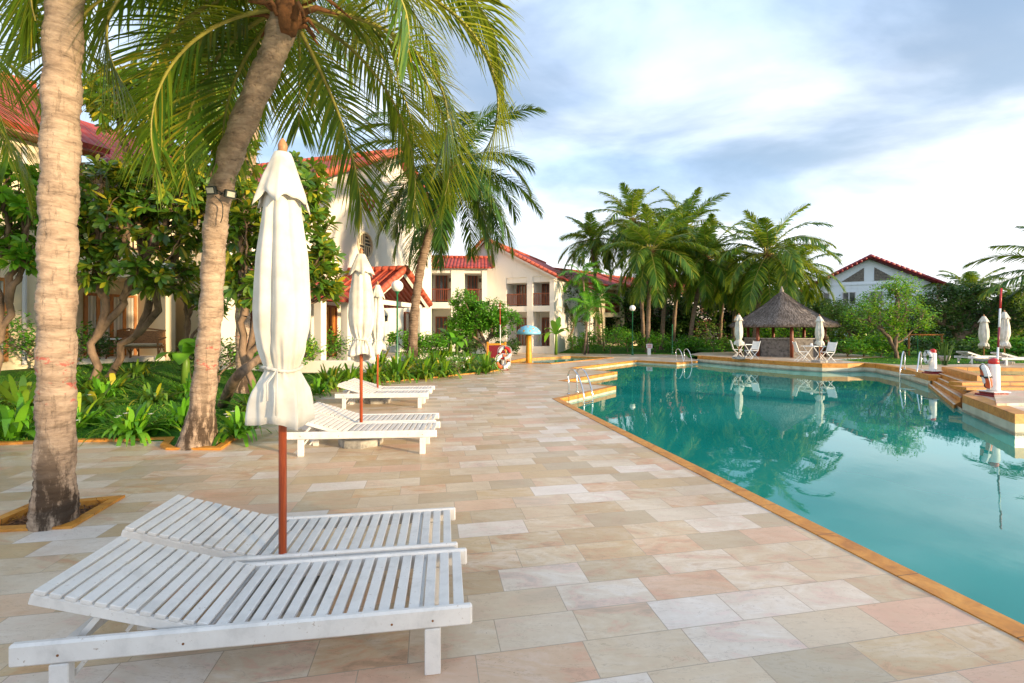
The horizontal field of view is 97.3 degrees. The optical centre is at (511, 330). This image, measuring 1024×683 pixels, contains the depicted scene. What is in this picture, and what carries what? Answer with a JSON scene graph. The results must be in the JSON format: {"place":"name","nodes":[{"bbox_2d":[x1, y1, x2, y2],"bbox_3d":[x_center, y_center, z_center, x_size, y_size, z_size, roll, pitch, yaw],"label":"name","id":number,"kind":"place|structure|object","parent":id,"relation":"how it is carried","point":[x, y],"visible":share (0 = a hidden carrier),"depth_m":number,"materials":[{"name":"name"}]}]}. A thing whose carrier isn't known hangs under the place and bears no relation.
{"place":"outdoors","nodes":[
{"label":"outdoors","id":0,"kind":"place"},
{"bbox_2d":[8,508,91,524],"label":"soil","id":1,"kind":"structure","parent":0,"point":[16,522],"depth_m":4.01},
{"bbox_2d":[0,0,394,531],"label":"coconut palm","id":2,"kind":"object","parent":1,"relation":"on","point":[54,500],"visible":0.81,"depth_m":3.72,"materials":[{"name":"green plant"}]},
{"bbox_2d":[0,344,883,445],"bbox_3d":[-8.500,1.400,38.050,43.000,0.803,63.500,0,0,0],"label":"lawn","id":3,"kind":"structure","parent":0,"point":[172,431],"depth_m":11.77,"materials":[{"name":"plant"}]},
{"bbox_2d":[0,397,35,438],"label":"lily","id":4,"kind":"object","parent":3,"relation":"on","point":[12,424],"visible":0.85,"depth_m":6.72,"materials":[{"name":"green plant"}]},
{"bbox_2d":[0,374,35,407],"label":"broad leaved plant","id":5,"kind":"object","parent":3,"relation":"on","point":[28,394],"visible":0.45,"depth_m":8.64,"materials":[{"name":"green plant"}]},
{"bbox_2d":[0,158,81,371],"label":"frangipani tree","id":6,"kind":"object","parent":3,"relation":"on","point":[17,247],"visible":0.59,"depth_m":9.40,"materials":[{"name":"green plant"}]},
{"bbox_2d":[0,310,98,362],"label":"bush","id":7,"kind":"object","parent":3,"relation":"on","point":[25,334],"visible":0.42,"depth_m":11.90,"materials":[{"name":"green plant"}]},
{"bbox_2d":[0,10,118,228],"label":"coconut palm","id":8,"kind":"object","parent":3,"relation":"on","point":[7,146],"visible":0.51,"depth_m":8.81,"materials":[{"name":"green plant"}]},
{"bbox_2d":[17,321,126,363],"bbox_3d":[-12.223,0.408,12.682,2.205,1.411,1.874,0,0,-31],"label":"bush","id":9,"kind":"object","parent":3,"relation":"on","point":[107,344],"visible":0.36,"depth_m":12.68,"materials":[{"name":"green plant"}]},
{"bbox_2d":[29,392,120,428],"bbox_3d":[-7.155,1.433,7.407,1.193,0.800,1.170,0,0,-37],"label":"lily","id":10,"kind":"object","parent":3,"relation":"on","point":[79,416],"visible":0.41,"depth_m":7.47,"materials":[{"name":"green plant"}]},
{"bbox_2d":[0,75,198,370],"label":"guest house","id":11,"kind":"structure","parent":3,"relation":"on","point":[170,319],"depth_m":14.99,"materials":[{"name":"beige paint"}]},
{"bbox_2d":[83,293,136,356],"bbox_3d":[-13.922,-0.195,15.644,0.100,2.150,1.457,0,0,27],"label":"door","id":12,"kind":"structure","parent":11,"relation":"in","point":[92,304],"depth_m":15.64,"materials":[{"name":"orange wood"}]},
{"bbox_2d":[120,328,166,357],"bbox_3d":[-11.768,0.393,14.422,1.058,0.977,0.734,0,0,-20],"label":"bench","id":13,"kind":"object","parent":11,"relation":"on","point":[151,339],"visible":0.81,"depth_m":14.57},
{"bbox_2d":[77,374,136,398],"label":"lily","id":14,"kind":"object","parent":3,"relation":"on","point":[99,388],"visible":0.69,"depth_m":9.53,"materials":[{"name":"green plant"}]},
{"bbox_2d":[80,387,139,411],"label":"broad leaved plant","id":15,"kind":"object","parent":3,"relation":"on","point":[92,398],"visible":0.59,"depth_m":8.88,"materials":[{"name":"green plant"}]},
{"bbox_2d":[79,369,144,389],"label":"broad leaved plant","id":16,"kind":"object","parent":3,"relation":"on","point":[123,379],"visible":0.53,"depth_m":10.41,"materials":[{"name":"green plant"}]},
{"bbox_2d":[76,400,180,446],"bbox_3d":[-5.725,1.454,6.877,1.285,0.785,1.197,0,0,0],"label":"lily","id":17,"kind":"object","parent":3,"relation":"on","point":[132,427],"visible":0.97,"depth_m":6.72,"materials":[{"name":"green plant"}]},
{"bbox_2d":[99,359,164,381],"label":"lily","id":18,"kind":"object","parent":3,"relation":"on","point":[137,369],"visible":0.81,"depth_m":11.70,"materials":[{"name":"green plant"}]},
{"bbox_2d":[76,148,210,379],"bbox_3d":[-8.694,-1.513,10.687,3.398,5.757,2.276,0,0,-20],"label":"frangipani tree","id":19,"kind":"object","parent":3,"relation":"on","point":[104,247],"visible":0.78,"depth_m":10.22,"materials":[{"name":"green plant"}]},
{"bbox_2d":[127,382,185,406],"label":"lily","id":20,"kind":"object","parent":3,"relation":"on","point":[149,395],"visible":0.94,"depth_m":9.33,"materials":[{"name":"green plant"}]},
{"bbox_2d":[146,396,189,433],"bbox_3d":[-5.588,1.440,7.659,1.052,0.829,1.214,0,0,0],"label":"lily","id":21,"kind":"object","parent":3,"relation":"on","point":[179,412],"visible":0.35,"depth_m":7.54,"materials":[{"name":"green plant"}]},
{"bbox_2d":[82,59,266,377],"bbox_3d":[-8.662,-2.802,11.743,5.167,8.128,2.698,0,0,8],"label":"frangipani tree","id":22,"kind":"object","parent":3,"relation":"on","point":[149,316],"visible":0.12,"depth_m":11.22,"materials":[{"name":"green plant"}]},
{"bbox_2d":[154,336,196,383],"bbox_3d":[-8.574,0.773,11.693,1.192,1.326,1.000,0,0,-15],"label":"banana plant","id":23,"kind":"object","parent":3,"relation":"on","point":[186,346],"visible":0.81,"depth_m":11.71,"materials":[{"name":"green plant"}]},
{"bbox_2d":[152,252,232,377],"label":"frangipani tree","id":24,"kind":"object","parent":3,"relation":"on","point":[193,302],"visible":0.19,"depth_m":12.37,"materials":[{"name":"green plant"}]},
{"bbox_2d":[170,336,235,382],"bbox_3d":[-8.134,0.742,12.573,2.033,1.501,1.956,0,0,0],"label":"bush","id":25,"kind":"object","parent":3,"relation":"on","point":[228,346],"visible":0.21,"depth_m":12.63,"materials":[{"name":"green plant"}]},
{"bbox_2d":[217,354,261,407],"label":"tree trunk","id":26,"kind":"object","parent":3,"relation":"on","point":[235,379],"visible":0.84,"depth_m":8.36,"materials":[{"name":"brown plant"}]},
{"bbox_2d":[212,405,277,446],"bbox_3d":[-4.195,1.455,6.788,1.107,0.717,1.024,0,0,0],"label":"lily","id":27,"kind":"object","parent":3,"relation":"on","point":[238,428],"visible":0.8,"depth_m":6.68,"materials":[{"name":"green plant"}]},
{"bbox_2d":[0,370,497,449],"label":"garden kerb","id":28,"kind":"structure","parent":3,"relation":"on","point":[165,444],"depth_m":6.57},
{"bbox_2d":[123,0,390,393],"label":"coconut palm","id":29,"kind":"object","parent":3,"relation":"on","point":[242,388],"visible":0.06,"depth_m":12.27,"materials":[{"name":"green plant"}]},
{"bbox_2d":[0,0,531,450],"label":"coconut palm","id":30,"kind":"object","parent":3,"relation":"on","point":[285,24],"visible":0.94,"depth_m":5.37,"materials":[{"name":"green plant"}]},
{"bbox_2d":[204,150,349,386],"bbox_3d":[-4.850,-1.074,9.521,2.680,5.535,1.982,0,0,0],"label":"frangipani tree","id":31,"kind":"object","parent":3,"relation":"on","point":[323,253],"visible":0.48,"depth_m":9.29,"materials":[{"name":"green plant"}]},
{"bbox_2d":[190,148,432,373],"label":"lobby building","id":32,"kind":"structure","parent":3,"relation":"on","point":[326,316],"depth_m":20.82,"materials":[{"name":"paint"}]},
{"bbox_2d":[326,305,336,356],"bbox_3d":[-7.869,0.010,19.467,0.100,2.220,0.900,0,0,15],"label":"door","id":33,"kind":"structure","parent":32,"relation":"in","point":[331,311],"depth_m":19.50,"materials":[{"name":"red wood"}]},
{"bbox_2d":[357,231,373,258],"bbox_3d":[-7.254,-4.201,22.161,0.220,1.344,1.344,0,0,14],"label":"round window","id":34,"kind":"structure","parent":32,"relation":"in","point":[362,240],"depth_m":22.28,"materials":[{"name":"beige paint"}]},
{"bbox_2d":[252,360,374,372],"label":"garden wall","id":35,"kind":"structure","parent":3,"relation":"on","point":[311,366],"depth_m":14.90,"materials":[{"name":"paint"}]},
{"bbox_2d":[304,363,349,391],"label":"lily","id":36,"kind":"object","parent":3,"relation":"on","point":[331,378],"visible":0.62,"depth_m":12.44,"materials":[{"name":"green plant"}]},
{"bbox_2d":[308,332,352,359],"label":"bush","id":37,"kind":"object","parent":3,"relation":"on","point":[336,345],"visible":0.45,"depth_m":16.73,"materials":[{"name":"green plant"}]},
{"bbox_2d":[363,360,397,384],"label":"lily","id":38,"kind":"object","parent":3,"relation":"on","point":[372,371],"visible":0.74,"depth_m":13.78,"materials":[{"name":"green plant"}]},
{"bbox_2d":[380,350,424,383],"bbox_3d":[-3.781,1.360,14.753,2.119,1.458,1.958,0,0,0],"label":"lily","id":39,"kind":"object","parent":3,"relation":"on","point":[399,370],"visible":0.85,"depth_m":14.48,"materials":[{"name":"green plant"}]},
{"bbox_2d":[385,329,431,350],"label":"bush","id":40,"kind":"object","parent":3,"relation":"on","point":[391,339],"visible":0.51,"depth_m":22.11,"materials":[{"name":"green plant"}]},
{"bbox_2d":[407,355,446,381],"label":"lily","id":41,"kind":"object","parent":3,"relation":"on","point":[428,374],"visible":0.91,"depth_m":15.08,"materials":[{"name":"green plant"}]},
{"bbox_2d":[407,331,450,353],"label":"bush","id":42,"kind":"object","parent":3,"relation":"on","point":[434,339],"visible":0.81,"depth_m":22.08,"materials":[{"name":"green plant"}]},
{"bbox_2d":[347,94,547,360],"bbox_3d":[-2.619,-4.419,19.617,8.573,11.451,8.643,0,0,0],"label":"coconut palm","id":43,"kind":"object","parent":3,"relation":"on","point":[437,238],"visible":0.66,"depth_m":19.47,"materials":[{"name":"green plant"}]},
{"bbox_2d":[432,255,494,353],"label":"guest house","id":44,"kind":"structure","parent":3,"relation":"on","point":[460,272],"depth_m":31.65,"materials":[{"name":"paint"}]},
{"bbox_2d":[443,287,523,353],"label":"garden tree","id":45,"kind":"object","parent":3,"relation":"on","point":[486,319],"visible":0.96,"depth_m":23.70,"materials":[{"name":"green plant"}]},
{"bbox_2d":[466,350,507,374],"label":"lily","id":46,"kind":"object","parent":3,"relation":"on","point":[485,365],"visible":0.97,"depth_m":17.25,"materials":[{"name":"green plant"}]},
{"bbox_2d":[471,238,594,353],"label":"guest house","id":47,"kind":"structure","parent":3,"relation":"on","point":[529,288],"depth_m":33.89,"materials":[{"name":"paint"}]},
{"bbox_2d":[555,269,595,349],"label":"garden tree","id":48,"kind":"object","parent":3,"relation":"on","point":[567,310],"visible":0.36,"depth_m":34.78,"materials":[{"name":"green plant"}]},
{"bbox_2d":[565,330,598,352],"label":"bush","id":49,"kind":"object","parent":3,"relation":"on","point":[571,340],"visible":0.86,"depth_m":32.74,"materials":[{"name":"green plant"}]},
{"bbox_2d":[558,261,608,353],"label":"garden palm","id":50,"kind":"object","parent":3,"relation":"on","point":[577,280],"visible":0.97,"depth_m":31.96,"materials":[{"name":"green plant"}]},
{"bbox_2d":[557,211,618,344],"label":"coconut palm","id":51,"kind":"object","parent":3,"relation":"on","point":[574,256],"visible":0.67,"depth_m":42.32,"materials":[{"name":"plant"}]},
{"bbox_2d":[564,291,616,354],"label":"garden palm","id":52,"kind":"object","parent":3,"relation":"on","point":[588,301],"visible":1,"depth_m":30.83,"materials":[{"name":"green plant"}]},
{"bbox_2d":[553,267,629,344],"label":"guest house","id":53,"kind":"structure","parent":3,"relation":"on","point":[604,280],"depth_m":44.61,"materials":[{"name":"beige paint"}]},
{"bbox_2d":[574,280,623,350],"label":"garden palm","id":54,"kind":"object","parent":3,"relation":"on","point":[602,292],"visible":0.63,"depth_m":33.77,"materials":[{"name":"green plant"}]},
{"bbox_2d":[588,325,637,353],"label":"bush","id":55,"kind":"object","parent":3,"relation":"on","point":[612,333],"visible":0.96,"depth_m":31.75,"materials":[{"name":"green plant"}]},
{"bbox_2d":[605,287,651,345],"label":"background tree","id":56,"kind":"object","parent":3,"relation":"on","point":[625,306],"visible":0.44,"depth_m":44.79,"materials":[{"name":"green plant"}]},
{"bbox_2d":[585,181,682,347],"bbox_3d":[10.696,-5.554,39.071,8.166,14.286,8.226,0,0,-27],"label":"coconut palm","id":57,"kind":"object","parent":3,"relation":"on","point":[632,207],"visible":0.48,"depth_m":38.39,"materials":[{"name":"plant"}]},
{"bbox_2d":[594,203,713,352],"bbox_3d":[10.307,-3.571,33.084,8.038,10.464,7.834,0,0,38],"label":"coconut palm","id":58,"kind":"object","parent":3,"relation":"on","point":[649,265],"visible":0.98,"depth_m":31.94,"materials":[{"name":"plant"}]},
{"bbox_2d":[625,213,720,349],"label":"coconut palm","id":59,"kind":"object","parent":3,"relation":"on","point":[679,230],"visible":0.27,"depth_m":34.77,"materials":[{"name":"plant"}]},
{"bbox_2d":[0,353,1023,682],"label":"pool deck","id":60,"kind":"structure","parent":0,"point":[598,553],"depth_m":3.17,"materials":[{"name":"stone"}]},
{"bbox_2d":[0,495,124,531],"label":"tree pit kerb","id":61,"kind":"object","parent":60,"relation":"on","point":[105,502],"visible":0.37,"depth_m":4.03,"materials":[{"name":"stone"}]},
{"bbox_2d":[9,536,471,682],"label":"sun lounger","id":62,"kind":"object","parent":60,"relation":"on","point":[432,612],"visible":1,"depth_m":2.16,"materials":[{"name":"white paint"}]},
{"bbox_2d":[107,494,457,585],"bbox_3d":[-1.352,1.386,2.969,1.960,0.529,0.603,0,0,-9],"label":"sun lounger","id":63,"kind":"object","parent":60,"relation":"on","point":[193,535],"visible":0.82,"depth_m":2.89,"materials":[{"name":"white paint"}]},
{"bbox_2d":[231,138,337,622],"bbox_3d":[-1.375,0.247,2.700,0.573,2.805,0.573,0,0,0],"label":"parasol","id":64,"kind":"object","parent":60,"relation":"on","point":[281,396],"visible":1,"depth_m":2.60,"materials":[{"name":"fabric"}]},
{"bbox_2d":[338,248,382,448],"bbox_3d":[-2.199,0.220,6.563,0.573,2.860,0.573,0,0,-40],"label":"parasol","id":65,"kind":"object","parent":60,"relation":"on","point":[361,316],"visible":1,"depth_m":6.45,"materials":[{"name":"fabric"}]},
{"bbox_2d":[287,412,439,456],"bbox_3d":[-2.009,1.386,6.255,1.960,0.529,0.603,0,0,-4],"label":"sun lounger","id":66,"kind":"object","parent":60,"relation":"on","point":[335,428],"visible":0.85,"depth_m":6.02,"materials":[{"name":"white paint"}]},
{"bbox_2d":[300,402,438,443],"bbox_3d":[-2.136,1.386,6.936,1.960,0.529,0.603,0,0,-5],"label":"sun lounger","id":67,"kind":"object","parent":60,"relation":"on","point":[335,412],"visible":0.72,"depth_m":6.92,"materials":[{"name":"white paint"}]},
{"bbox_2d":[364,281,390,403],"bbox_3d":[-3.103,0.250,10.396,0.573,2.800,0.573,0,0,-10],"label":"parasol","id":68,"kind":"object","parent":60,"relation":"on","point":[377,335],"visible":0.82,"depth_m":10.29,"materials":[{"name":"fabric"}]},
{"bbox_2d":[335,381,430,408],"bbox_3d":[-2.784,1.386,9.854,1.960,0.529,0.603,0,0,-4],"label":"sun lounger","id":69,"kind":"object","parent":60,"relation":"on","point":[353,391],"visible":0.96,"depth_m":9.60,"materials":[{"name":"white paint"}]},
{"bbox_2d":[346,378,434,403],"bbox_3d":[-2.824,1.386,10.534,1.960,0.529,0.603,0,0,-4],"label":"sun lounger","id":70,"kind":"object","parent":60,"relation":"on","point":[365,383],"visible":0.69,"depth_m":10.48,"materials":[{"name":"white paint"}]},
{"bbox_2d":[552,360,1023,641],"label":"pool kerb","id":71,"kind":"structure","parent":60,"relation":"on","point":[1001,622],"depth_m":3.65,"materials":[{"name":"stone"}]},
{"bbox_2d":[0,0,1023,359],"label":"sky","id":72,"kind":"structure","parent":0,"point":[900,123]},
{"bbox_2d":[517,358,595,362],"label":"wading water","id":73,"kind":"structure","parent":0,"point":[553,360],"depth_m":25.88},
{"bbox_2d":[517,325,540,362],"bbox_3d":[0.855,0.865,22.972,1.240,2.290,1.240,0,0,0],"label":"mushroom shower","id":74,"kind":"object","parent":73,"relation":"in","point":[528,331],"visible":0.97,"depth_m":22.82,"materials":[{"name":"yellow paint"}]},
{"bbox_2d":[570,362,1023,623],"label":"water","id":75,"kind":"structure","parent":0,"point":[925,481],"depth_m":6.60,"materials":[{"name":"liquid"}]},
{"bbox_2d":[652,343,1023,364],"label":"side lawn","id":76,"kind":"structure","parent":0,"point":[891,361],"depth_m":22.63,"materials":[{"name":"plant"}]},
{"bbox_2d":[629,286,688,344],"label":"background tree","id":77,"kind":"object","parent":76,"relation":"on","point":[657,321],"visible":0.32,"depth_m":45.45,"materials":[{"name":"green plant"}]},
{"bbox_2d":[638,187,735,347],"bbox_3d":[14.692,-5.260,38.865,8.166,13.561,8.226,0,0,-42],"label":"coconut palm","id":78,"kind":"object","parent":76,"relation":"on","point":[686,206],"visible":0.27,"depth_m":37.81,"materials":[{"name":"plant"}]},
{"bbox_2d":[664,291,726,342],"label":"background tree","id":79,"kind":"object","parent":76,"relation":"on","point":[697,318],"visible":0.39,"depth_m":44.67,"materials":[{"name":"green plant"}]},
{"bbox_2d":[655,213,759,350],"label":"coconut palm","id":80,"kind":"object","parent":76,"relation":"on","point":[715,273],"visible":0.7,"depth_m":33.06,"materials":[{"name":"plant"}]},
{"bbox_2d":[692,318,735,351],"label":"bougainvillea","id":81,"kind":"object","parent":76,"relation":"on","point":[707,331],"visible":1,"depth_m":30.77,"materials":[{"name":"green plant"}]},
{"bbox_2d":[707,296,761,343],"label":"background tree","id":82,"kind":"object","parent":76,"relation":"on","point":[727,316],"visible":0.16,"depth_m":44.45,"materials":[{"name":"green plant"}]},
{"bbox_2d":[695,257,774,339],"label":"coconut palm","id":83,"kind":"object","parent":76,"relation":"on","point":[718,305],"visible":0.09,"depth_m":39.73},
{"bbox_2d":[711,203,842,337],"bbox_3d":[17.751,-3.482,30.844,8.295,10.015,8.234,0,0,0],"label":"coconut palm","id":84,"kind":"object","parent":76,"relation":"on","point":[786,270],"visible":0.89,"depth_m":29.94,"materials":[{"name":"plant"}]},
{"bbox_2d":[764,240,844,336],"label":"coconut palm","id":85,"kind":"object","parent":76,"relation":"on","point":[810,296],"visible":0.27,"depth_m":36.16,"materials":[{"name":"plant"}]},
{"bbox_2d":[794,295,848,348],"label":"garden tree","id":86,"kind":"object","parent":76,"relation":"on","point":[815,306],"visible":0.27,"depth_m":33.58,"materials":[{"name":"green plant"}]},
{"bbox_2d":[819,298,890,350],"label":"garden tree","id":87,"kind":"object","parent":76,"relation":"on","point":[848,329],"visible":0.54,"depth_m":28.65,"materials":[{"name":"green plant"}]},
{"bbox_2d":[798,254,950,344],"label":"white house","id":88,"kind":"structure","parent":76,"relation":"on","point":[858,277],"depth_m":45.91,"materials":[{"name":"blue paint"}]},
{"bbox_2d":[864,333,909,357],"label":"bush","id":89,"kind":"object","parent":76,"relation":"on","point":[888,347],"visible":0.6,"depth_m":24.05,"materials":[{"name":"green plant"}]},
{"bbox_2d":[838,271,942,358],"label":"garden tree","id":90,"kind":"object","parent":76,"relation":"on","point":[896,308],"visible":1,"depth_m":23.39,"materials":[{"name":"green plant"}]},
{"bbox_2d":[886,290,954,346],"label":"background tree","id":91,"kind":"object","parent":76,"relation":"on","point":[928,332],"visible":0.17,"depth_m":37.61,"materials":[{"name":"green plant"}]},
{"bbox_2d":[927,338,995,355],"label":"bush","id":92,"kind":"object","parent":76,"relation":"on","point":[958,347],"visible":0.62,"depth_m":23.31,"materials":[{"name":"green plant"}]},
{"bbox_2d":[904,278,1023,355],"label":"garden tree","id":93,"kind":"object","parent":76,"relation":"on","point":[959,298],"visible":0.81,"depth_m":25.68,"materials":[{"name":"green plant"}]},
{"bbox_2d":[921,267,1014,330],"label":"coconut palm","id":94,"kind":"object","parent":76,"relation":"on","point":[971,276],"visible":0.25,"depth_m":41.53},
{"bbox_2d":[975,315,989,361],"bbox_3d":[21.995,0.332,20.993,0.573,2.197,0.573,0,0,-9],"label":"parasol","id":95,"kind":"object","parent":76,"relation":"on","point":[983,333],"visible":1,"depth_m":20.90,"materials":[{"name":"fabric"}]},
{"bbox_2d":[962,226,1023,335],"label":"coconut palm","id":96,"kind":"object","parent":76,"relation":"on","point":[1016,291],"visible":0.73,"depth_m":25.75,"materials":[{"name":"plant"}]},
{"bbox_2d":[691,352,1023,410],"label":"terrace","id":97,"kind":"structure","parent":0,"point":[826,357],"depth_m":22.40,"materials":[{"name":"stone"}]},
{"bbox_2d":[726,286,841,357],"bbox_3d":[15.559,-0.570,26.006,5.969,4.000,6.007,0,0,-10],"label":"thatched bar","id":98,"kind":"object","parent":97,"relation":"on","point":[781,309],"visible":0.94,"depth_m":24.63,"materials":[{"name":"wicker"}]},
{"bbox_2d":[811,314,827,362],"bbox_3d":[13.900,0.343,20.363,0.573,2.174,0.573,0,0,-41],"label":"parasol","id":99,"kind":"object","parent":97,"relation":"on","point":[819,332],"visible":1,"depth_m":20.25,"materials":[{"name":"fabric"}]},
{"bbox_2d":[824,337,873,356],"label":"bush","id":100,"kind":"object","parent":97,"relation":"on","point":[847,346],"visible":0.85,"depth_m":24.15,"materials":[{"name":"green plant"}]},
{"bbox_2d":[942,367,1023,380],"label":"basin kerb","id":101,"kind":"structure","parent":97,"relation":"on","point":[963,373],"depth_m":13.47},
{"bbox_2d":[949,381,1023,389],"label":"basin step","id":102,"kind":"object","parent":97,"relation":"on","point":[979,385],"visible":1,"depth_m":11.19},
{"bbox_2d":[975,358,1010,396],"bbox_3d":[10.572,1.015,9.885,0.420,0.830,0.420,0,0,0],"label":"ring post","id":103,"kind":"object","parent":97,"relation":"on","point":[993,365],"visible":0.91,"depth_m":9.80,"materials":[{"name":"white paint"}]},
{"bbox_2d":[999,310,1014,363],"bbox_3d":[21.409,0.261,19.580,0.573,2.338,0.573,0,0,23],"label":"parasol","id":104,"kind":"object","parent":97,"relation":"on","point":[1005,332],"visible":0.84,"depth_m":19.47,"materials":[{"name":"fabric"}]},
{"bbox_2d":[994,391,1023,405],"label":"marble plinth","id":105,"kind":"structure","parent":97,"relation":"on","point":[1014,398],"depth_m":9.04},
{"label":"pool floor","id":106,"kind":"structure","parent":0,"visible":0},
{"bbox_2d":[565,361,1019,435],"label":"pool wall","id":107,"kind":"structure","parent":106,"relation":"on","point":[607,392],"depth_m":17.72,"materials":[{"name":"tile"}]},
{"bbox_2d":[928,372,973,408],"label":"pool steps","id":108,"kind":"structure","parent":107,"relation":"on","point":[955,399],"depth_m":12.46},
{"bbox_2d":[698,359,1023,435],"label":"terrace wall","id":109,"kind":"structure","parent":106,"relation":"on","point":[1001,423],"depth_m":16.59,"materials":[{"name":"stone"}]},
{"bbox_2d":[698,356,1023,423],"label":"terrace kerb","id":110,"kind":"structure","parent":109,"relation":"on","point":[1006,413],"depth_m":15.65,"materials":[{"name":"stone"}]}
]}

